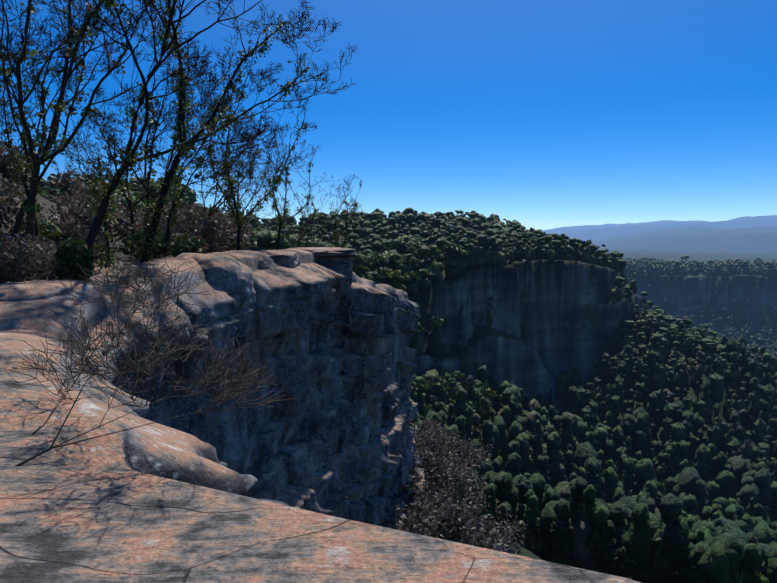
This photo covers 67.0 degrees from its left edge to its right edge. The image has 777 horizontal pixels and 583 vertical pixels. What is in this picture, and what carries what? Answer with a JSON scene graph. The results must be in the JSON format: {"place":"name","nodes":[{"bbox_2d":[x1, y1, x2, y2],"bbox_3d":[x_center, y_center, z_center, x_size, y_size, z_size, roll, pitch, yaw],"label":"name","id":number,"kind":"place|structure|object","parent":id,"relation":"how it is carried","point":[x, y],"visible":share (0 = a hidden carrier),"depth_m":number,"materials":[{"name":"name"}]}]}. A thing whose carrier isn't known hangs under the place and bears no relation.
{"place":"outdoors","nodes":[
{"label":"outdoors","id":0,"kind":"place"},
{"bbox_2d":[0,184,776,582],"bbox_3d":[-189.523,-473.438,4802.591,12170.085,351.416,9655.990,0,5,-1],"label":"terrain","id":1,"kind":"structure","parent":0,"point":[68,520],"depth_m":4.05,"materials":[{"name":"stone"}]},
{"bbox_2d":[0,249,426,532],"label":"cliff rock","id":2,"kind":"object","parent":1,"relation":"on","point":[335,437],"visible":0.73,"depth_m":24.49,"materials":[{"name":"grey stone"}]},
{"bbox_2d":[0,279,96,301],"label":"rock boulder","id":3,"kind":"object","parent":2,"relation":"on","point":[29,290],"visible":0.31,"depth_m":14.38,"materials":[{"name":"stone"}]},
{"bbox_2d":[177,252,253,311],"bbox_3d":[-7.096,-0.228,22.481,3.704,2.556,4.128,0,5,-1],"label":"dome rock","id":4,"kind":"object","parent":2,"relation":"on","point":[230,276],"visible":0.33,"depth_m":21.34,"materials":[{"name":"grey stone"}]},
{"bbox_2d":[257,257,269,268],"bbox_3d":[-6.430,-1.162,26.114,2.307,1.165,3.137,0,5,-1],"label":"boulder","id":5,"kind":"object","parent":2,"relation":"on","point":[262,264],"visible":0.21,"depth_m":25.47,"materials":[{"name":"grey stone"}]},
{"bbox_2d":[258,250,299,267],"bbox_3d":[-6.037,-1.539,29.358,3.187,1.045,4.347,0,5,-1],"label":"boulder","id":6,"kind":"object","parent":2,"relation":"on","point":[289,259],"visible":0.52,"depth_m":27.96,"materials":[{"name":"grey stone"}]},
{"bbox_2d":[288,247,356,257],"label":"rock slab","id":7,"kind":"structure","parent":2,"relation":"on","point":[330,252],"depth_m":33.37,"materials":[{"name":"stone"}]},
{"bbox_2d":[316,257,353,298],"bbox_3d":[-3.980,-0.985,35.100,3.864,2.990,3.780,0,5,-1],"label":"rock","id":8,"kind":"object","parent":2,"relation":"on","point":[344,266],"visible":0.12,"depth_m":33.64,"materials":[{"name":"grey stone"}]},
{"bbox_2d":[0,0,525,554],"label":"shrubs","id":9,"kind":"object","parent":1,"relation":"on","point":[244,134],"depth_m":20.83,"materials":[{"name":"brown plant"}]},
{"bbox_2d":[0,173,776,582],"bbox_3d":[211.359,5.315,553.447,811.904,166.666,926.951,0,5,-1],"label":"forest","id":10,"kind":"object","parent":1,"relation":"on","point":[722,549],"visible":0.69,"depth_m":234.44,"materials":[{"name":"green plant"}]},
{"bbox_2d":[597,577,625,582],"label":"boulder","id":11,"kind":"object","parent":1,"relation":"on","point":[612,580],"visible":1,"depth_m":2.72,"materials":[{"name":"stone"}]},
{"bbox_2d":[0,0,776,229],"label":"sky","id":12,"kind":"structure","parent":0,"point":[538,114],"materials":[{"name":"blue"}]}
]}

